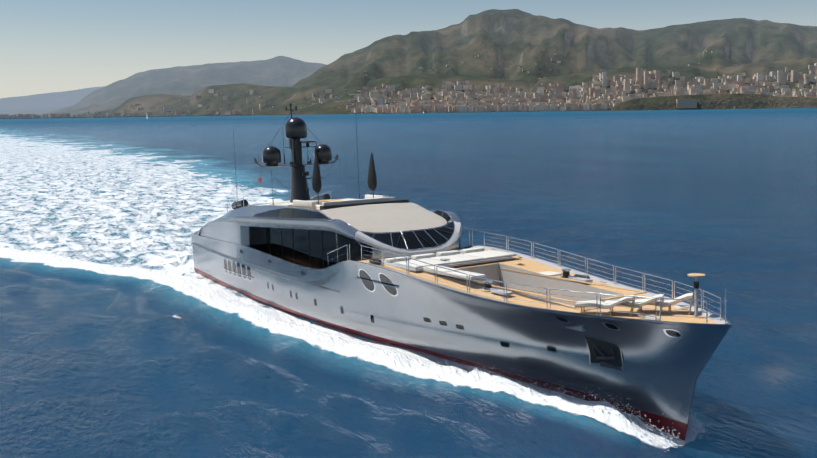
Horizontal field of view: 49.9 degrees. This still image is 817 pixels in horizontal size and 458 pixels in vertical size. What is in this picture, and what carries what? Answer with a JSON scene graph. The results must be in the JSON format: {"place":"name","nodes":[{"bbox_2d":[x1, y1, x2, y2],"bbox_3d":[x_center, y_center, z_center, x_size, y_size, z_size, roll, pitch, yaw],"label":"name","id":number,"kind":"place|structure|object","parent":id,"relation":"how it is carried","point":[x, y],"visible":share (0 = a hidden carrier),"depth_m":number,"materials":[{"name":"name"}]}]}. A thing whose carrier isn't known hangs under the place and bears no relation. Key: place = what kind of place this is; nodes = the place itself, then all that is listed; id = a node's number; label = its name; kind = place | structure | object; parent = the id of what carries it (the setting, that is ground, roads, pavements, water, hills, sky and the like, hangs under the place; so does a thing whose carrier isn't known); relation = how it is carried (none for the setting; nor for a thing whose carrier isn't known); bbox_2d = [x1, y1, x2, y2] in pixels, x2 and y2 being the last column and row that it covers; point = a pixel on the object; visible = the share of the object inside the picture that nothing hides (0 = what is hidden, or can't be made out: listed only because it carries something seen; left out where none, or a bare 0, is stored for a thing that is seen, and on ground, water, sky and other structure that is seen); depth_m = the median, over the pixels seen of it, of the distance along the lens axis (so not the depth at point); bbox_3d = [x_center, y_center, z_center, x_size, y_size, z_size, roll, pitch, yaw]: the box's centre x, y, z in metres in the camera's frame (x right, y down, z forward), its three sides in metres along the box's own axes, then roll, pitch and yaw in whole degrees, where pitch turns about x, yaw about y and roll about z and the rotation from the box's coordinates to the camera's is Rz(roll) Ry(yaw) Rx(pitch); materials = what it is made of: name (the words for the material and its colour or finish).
{"place":"outdoors","nodes":[
{"label":"outdoors","id":0,"kind":"place"},
{"bbox_2d":[40,56,325,116],"bbox_3d":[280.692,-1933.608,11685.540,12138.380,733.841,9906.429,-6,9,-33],"label":"land","id":1,"kind":"structure","parent":0,"point":[282,71],"depth_m":10316.42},
{"bbox_2d":[194,201,461,268],"bbox_3d":[-6.934,0.213,65.407,9.541,4.810,29.180,-6,7,-33],"label":"superstructure","id":2,"kind":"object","parent":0,"point":[249,226],"depth_m":57.01,"materials":[{"name":"silver metal"}]},
{"bbox_2d":[0,108,816,457],"bbox_3d":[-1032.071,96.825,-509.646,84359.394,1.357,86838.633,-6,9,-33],"label":"sea","id":3,"kind":"structure","parent":0,"point":[112,344],"depth_m":74.92,"materials":[{"name":"liquid"}]},
{"bbox_2d":[191,233,731,440],"bbox_3d":[-1.201,4.421,57.184,9.591,6.565,52.045,-6,7,-33],"label":"yacht hull","id":4,"kind":"object","parent":3,"relation":"on","point":[656,378],"visible":0.62,"depth_m":44.46,"materials":[{"name":"silver metal"}]},
{"bbox_2d":[191,243,338,291],"bbox_3d":[-7.923,2.249,67.257,9.825,0.357,26.314,-6,9,-33],"label":"rub rail","id":5,"kind":"object","parent":4,"relation":"on","point":[253,266],"visible":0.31,"depth_m":62.56,"materials":[{"name":"silver metal"}]},
{"bbox_2d":[231,103,359,208],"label":"mast","id":6,"kind":"object","parent":4,"relation":"on","point":[295,129],"visible":0.94,"depth_m":66.35,"materials":[{"name":"black metal"}]},
{"bbox_2d":[312,152,376,204],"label":"closed umbrellas","id":7,"kind":"object","parent":4,"relation":"on","point":[317,182],"visible":0.85,"depth_m":61.05,"materials":[{"name":"black fabric"}]},
{"bbox_2d":[261,210,454,258],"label":"glazing bars","id":8,"kind":"object","parent":4,"relation":"on","point":[391,236],"visible":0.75,"depth_m":54.23,"materials":[{"name":"black metal"}]},
{"bbox_2d":[223,249,682,370],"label":"hull fittings","id":9,"kind":"object","parent":4,"relation":"on","point":[604,353],"visible":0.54,"depth_m":42.46,"materials":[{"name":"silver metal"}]},
{"bbox_2d":[227,191,726,323],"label":"rails","id":10,"kind":"object","parent":4,"relation":"on","point":[644,286],"visible":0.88,"depth_m":42.23,"materials":[{"name":"silver metal"}]},
{"bbox_2d":[269,194,704,319],"bbox_3d":[0.725,0.452,53.225,8.297,3.318,40.400,-6,10,-36],"label":"deck furniture","id":11,"kind":"object","parent":4,"relation":"on","point":[449,259],"visible":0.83,"depth_m":49.08,"materials":[{"name":"white fabric"}]},
{"bbox_2d":[359,246,726,331],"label":"deck","id":12,"kind":"structure","parent":4,"relation":"on","point":[524,263],"depth_m":45.73,"materials":[{"name":"beige wood"}]},
{"bbox_2d":[477,268,646,302],"bbox_3d":[6.505,2.793,44.993,4.180,0.051,11.020,-6,7,-33],"label":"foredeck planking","id":13,"kind":"object","parent":4,"relation":"on","point":[640,292],"visible":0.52,"depth_m":42.95,"materials":[{"name":"brown wood"}]},
{"bbox_2d":[0,9,816,118],"bbox_3d":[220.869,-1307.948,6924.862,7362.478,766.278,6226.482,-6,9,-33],"label":"land","id":14,"kind":"structure","parent":0,"point":[509,37],"depth_m":5804.16,"materials":[{"name":"green plant"}]},
{"bbox_2d":[0,0,816,97],"label":"sky","id":15,"kind":"structure","parent":0,"point":[47,46],"materials":[{"name":"blue"}]},
{"bbox_2d":[91,57,816,116],"bbox_3d":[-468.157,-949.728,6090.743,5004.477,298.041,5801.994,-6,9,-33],"label":"land","id":16,"kind":"structure","parent":0,"point":[277,95],"depth_m":5074.17,"materials":[{"name":"green plant"}]},
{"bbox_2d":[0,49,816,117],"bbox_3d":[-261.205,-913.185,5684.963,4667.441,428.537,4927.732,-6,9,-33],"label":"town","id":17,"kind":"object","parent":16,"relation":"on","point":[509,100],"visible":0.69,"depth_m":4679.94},
{"bbox_2d":[610,93,816,110],"bbox_3d":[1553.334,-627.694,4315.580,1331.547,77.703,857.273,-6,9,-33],"label":"headland","id":18,"kind":"structure","parent":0,"point":[731,101],"depth_m":4204.73,"materials":[{"name":"green plant"}]}
]}

